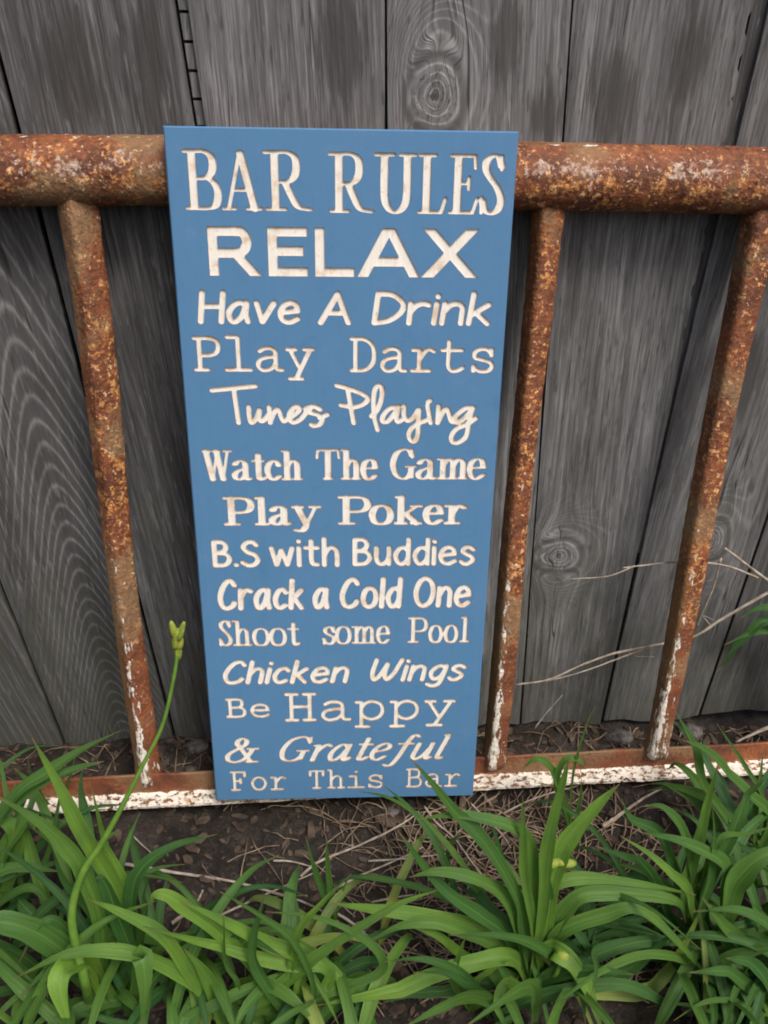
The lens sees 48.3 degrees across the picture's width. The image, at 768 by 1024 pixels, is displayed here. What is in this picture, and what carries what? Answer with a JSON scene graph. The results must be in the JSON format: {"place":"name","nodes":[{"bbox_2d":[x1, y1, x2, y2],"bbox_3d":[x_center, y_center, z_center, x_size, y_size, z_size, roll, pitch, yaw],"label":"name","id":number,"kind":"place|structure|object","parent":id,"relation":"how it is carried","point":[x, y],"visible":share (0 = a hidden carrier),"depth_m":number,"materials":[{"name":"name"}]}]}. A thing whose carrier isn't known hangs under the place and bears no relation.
{"place":"outdoors","nodes":[
{"label":"outdoors","id":0,"kind":"place"},
{"bbox_2d":[0,709,767,1023],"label":"ground","id":1,"kind":"structure","parent":0,"point":[639,1012],"depth_m":0.95,"materials":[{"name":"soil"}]},
{"bbox_2d":[27,758,74,816],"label":"grass tuft","id":2,"kind":"object","parent":1,"relation":"on","point":[66,785],"visible":0.42,"depth_m":0.94,"materials":[{"name":"green plant"}]},
{"bbox_2d":[0,730,180,1003],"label":"daylily plant","id":3,"kind":"object","parent":1,"relation":"on","point":[15,825],"visible":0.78,"depth_m":0.80,"materials":[{"name":"green plant"}]},
{"bbox_2d":[133,835,150,851],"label":"dead stem","id":4,"kind":"object","parent":1,"relation":"on","point":[137,840],"visible":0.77,"depth_m":0.93,"materials":[{"name":"beige plant"}]},
{"bbox_2d":[0,620,320,1023],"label":"daylily plant","id":5,"kind":"object","parent":1,"relation":"on","point":[109,988],"visible":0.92,"depth_m":0.71,"materials":[{"name":"green plant"}]},
{"bbox_2d":[170,890,203,924],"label":"dead stem","id":6,"kind":"object","parent":1,"relation":"on","point":[176,920],"visible":0.52,"depth_m":0.85,"materials":[{"name":"beige plant"}]},
{"bbox_2d":[185,765,196,771],"bbox_3d":[-0.233,0.309,1.031,0.016,0.008,0.011,-1,29,-4],"label":"pebble","id":7,"kind":"object","parent":1,"relation":"on","point":[188,768],"visible":0.74,"depth_m":1.03,"materials":[{"name":"stone"}]},
{"bbox_2d":[186,739,208,753],"bbox_3d":[-0.228,0.286,1.048,0.028,0.014,0.021,-1,29,-4],"label":"pebble","id":8,"kind":"object","parent":1,"relation":"on","point":[196,746],"visible":1,"depth_m":1.04,"materials":[{"name":"stone"}]},
{"bbox_2d":[13,834,436,1023],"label":"daylily plant","id":9,"kind":"object","parent":1,"relation":"on","point":[289,996],"visible":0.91,"depth_m":0.72,"materials":[{"name":"green plant"}]},
{"bbox_2d":[125,862,338,921],"bbox_3d":[-0.150,0.389,0.880,0.261,0.008,0.023,9,29,14],"label":"dead stem","id":10,"kind":"object","parent":1,"relation":"on","point":[209,877],"visible":0.46,"depth_m":0.89,"materials":[{"name":"beige plant"}]},
{"bbox_2d":[221,873,312,914],"bbox_3d":[-0.120,0.390,0.875,0.105,0.004,0.003,-15,32,-27],"label":"dead stem","id":11,"kind":"object","parent":1,"relation":"on","point":[232,909],"visible":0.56,"depth_m":0.87,"materials":[{"name":"beige plant"}]},
{"bbox_2d":[273,859,309,866],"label":"dead stem","id":12,"kind":"object","parent":1,"relation":"on","point":[275,860],"visible":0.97,"depth_m":0.91,"materials":[{"name":"beige plant"}]},
{"bbox_2d":[305,836,348,932],"bbox_3d":[-0.052,0.355,0.807,0.040,0.139,0.009,-1,29,-4],"label":"grass tuft","id":13,"kind":"object","parent":1,"relation":"on","point":[323,891],"visible":0.68,"depth_m":0.80,"materials":[{"name":"green plant"}]},
{"bbox_2d":[300,816,413,877],"bbox_3d":[-0.025,0.361,0.935,0.154,0.010,0.006,-17,33,-30],"label":"dead stem","id":14,"kind":"object","parent":1,"relation":"on","point":[338,853],"visible":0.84,"depth_m":0.93,"materials":[{"name":"beige plant"}]},
{"bbox_2d":[338,913,387,954],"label":"dead stem","id":15,"kind":"object","parent":1,"relation":"on","point":[346,919],"visible":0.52,"depth_m":0.85,"materials":[{"name":"beige plant"}]},
{"bbox_2d":[339,847,422,887],"bbox_3d":[-0.010,0.379,0.908,0.121,0.003,0.005,-15,33,-28],"label":"dead stem","id":16,"kind":"object","parent":1,"relation":"on","point":[374,869],"visible":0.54,"depth_m":0.91,"materials":[{"name":"beige plant"}]},
{"bbox_2d":[0,0,767,746],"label":"wooden fence","id":17,"kind":"object","parent":1,"relation":"on","point":[638,312],"visible":0.56,"depth_m":0.85,"materials":[{"name":"grey wood"}]},
{"bbox_2d":[0,134,767,815],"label":"metal railing","id":18,"kind":"object","parent":1,"relation":"on","point":[78,180],"visible":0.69,"depth_m":0.81,"materials":[{"name":"brown metal"}]},
{"bbox_2d":[163,126,518,799],"bbox_3d":[-0.039,0.002,0.831,0.286,0.682,0.019,0,23,-3],"label":"wooden sign","id":19,"kind":"object","parent":18,"relation":"attached to","point":[341,295],"visible":1,"depth_m":0.79,"materials":[{"name":"blue wood"}]},
{"bbox_2d":[516,591,767,685],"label":"dead stem","id":20,"kind":"object","parent":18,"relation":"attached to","point":[641,649],"visible":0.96,"depth_m":1.01,"materials":[{"name":"beige plant"}]},
{"bbox_2d":[697,558,721,626],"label":"dead stem","id":21,"kind":"object","parent":20,"relation":"attached to","point":[718,568],"visible":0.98,"depth_m":0.99,"materials":[{"name":"beige plant"}]},
{"bbox_2d":[570,561,758,578],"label":"dead stem","id":22,"kind":"object","parent":18,"relation":"attached to","point":[724,565],"visible":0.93,"depth_m":0.95,"materials":[{"name":"beige plant"}]},
{"bbox_2d":[0,720,767,1023],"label":"straw litter","id":23,"kind":"object","parent":1,"relation":"on","point":[472,857],"visible":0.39,"depth_m":0.95,"materials":[{"name":"brown plant"}]},
{"bbox_2d":[382,807,398,816],"bbox_3d":[0.008,0.345,0.984,0.020,0.010,0.013,-1,29,-4],"label":"pebble","id":24,"kind":"object","parent":1,"relation":"on","point":[393,810],"visible":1,"depth_m":0.98,"materials":[{"name":"stone"}]},
{"bbox_2d":[371,894,413,902],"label":"dead stem","id":25,"kind":"object","parent":1,"relation":"on","point":[379,900],"visible":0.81,"depth_m":0.88,"materials":[{"name":"beige plant"}]},
{"bbox_2d":[368,853,445,861],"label":"dead stem","id":26,"kind":"object","parent":1,"relation":"on","point":[377,860],"visible":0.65,"depth_m":0.92,"materials":[{"name":"beige plant"}]},
{"bbox_2d":[437,832,463,883],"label":"grass tuft","id":27,"kind":"object","parent":1,"relation":"on","point":[452,841],"visible":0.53,"depth_m":0.87,"materials":[{"name":"green plant"}]},
{"bbox_2d":[423,805,480,873],"bbox_3d":[0.079,0.362,0.941,0.007,0.006,0.117,-16,33,-29],"label":"dead stem","id":28,"kind":"object","parent":1,"relation":"on","point":[435,821],"visible":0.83,"depth_m":0.95,"materials":[{"name":"beige plant"}]},
{"bbox_2d":[450,937,518,1013],"bbox_3d":[0.089,0.408,0.751,0.062,0.107,0.011,-1,29,-4],"label":"grass tuft","id":29,"kind":"object","parent":1,"relation":"on","point":[473,1008],"visible":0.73,"depth_m":0.76,"materials":[{"name":"green plant"}]},
{"bbox_2d":[470,802,510,847],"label":"dead stem","id":30,"kind":"object","parent":1,"relation":"on","point":[475,808],"visible":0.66,"depth_m":0.95,"materials":[{"name":"beige plant"}]},
{"bbox_2d":[317,756,717,1023],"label":"daylily plant","id":31,"kind":"object","parent":1,"relation":"on","point":[534,930],"visible":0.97,"depth_m":0.74,"materials":[{"name":"green plant"}]},
{"bbox_2d":[504,785,578,813],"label":"dead stem","id":32,"kind":"object","parent":1,"relation":"on","point":[520,804],"visible":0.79,"depth_m":0.99,"materials":[{"name":"beige plant"}]},
{"bbox_2d":[534,695,562,728],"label":"dead stem","id":33,"kind":"object","parent":1,"relation":"on","point":[546,713],"visible":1,"depth_m":1.05,"materials":[{"name":"grey plant"}]},
{"bbox_2d":[522,708,594,825],"bbox_3d":[0.181,0.279,0.912,0.071,0.184,0.006,-1,29,-4],"label":"grass tuft","id":34,"kind":"object","parent":1,"relation":"on","point":[556,772],"visible":0.81,"depth_m":0.91,"materials":[{"name":"green plant"}]},
{"bbox_2d":[604,729,633,745],"bbox_3d":[0.298,0.287,1.089,0.037,0.020,0.027,-1,29,-4],"label":"pebble","id":35,"kind":"object","parent":1,"relation":"on","point":[617,737],"visible":1,"depth_m":1.08,"materials":[{"name":"stone"}]},
{"bbox_2d":[601,789,662,827],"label":"dead stem","id":36,"kind":"object","parent":1,"relation":"on","point":[613,819],"visible":0.85,"depth_m":0.98,"materials":[{"name":"beige plant"}]},
{"bbox_2d":[524,717,767,1023],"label":"daylily plant","id":37,"kind":"object","parent":1,"relation":"on","point":[717,861],"visible":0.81,"depth_m":0.76,"materials":[{"name":"green plant"}]},
{"bbox_2d":[603,805,767,1023],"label":"daylily plant","id":38,"kind":"object","parent":1,"relation":"on","point":[754,995],"visible":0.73,"depth_m":0.74,"materials":[{"name":"green plant"}]},
{"bbox_2d":[678,723,702,738],"bbox_3d":[0.391,0.281,1.094,0.032,0.018,0.025,-1,29,-4],"label":"pebble","id":39,"kind":"object","parent":1,"relation":"on","point":[696,731],"visible":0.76,"depth_m":1.09,"materials":[{"name":"stone"}]},
{"bbox_2d":[649,711,767,889],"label":"daylily plant","id":40,"kind":"object","parent":1,"relation":"on","point":[695,794],"visible":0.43,"depth_m":0.89,"materials":[{"name":"green plant"}]},
{"bbox_2d":[717,603,767,671],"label":"daylily plant","id":41,"kind":"object","parent":1,"relation":"on","point":[755,627],"visible":1,"depth_m":1.00,"materials":[{"name":"green plant"}]},
{"bbox_2d":[724,547,767,581],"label":"dead stem","id":42,"kind":"object","parent":41,"relation":"on","point":[747,565],"visible":1,"depth_m":0.96,"materials":[{"name":"beige plant"}]},
{"bbox_2d":[735,726,767,742],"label":"dead stem","id":43,"kind":"object","parent":1,"relation":"on","point":[762,729],"visible":1,"depth_m":1.04,"materials":[{"name":"beige plant"}]}
]}

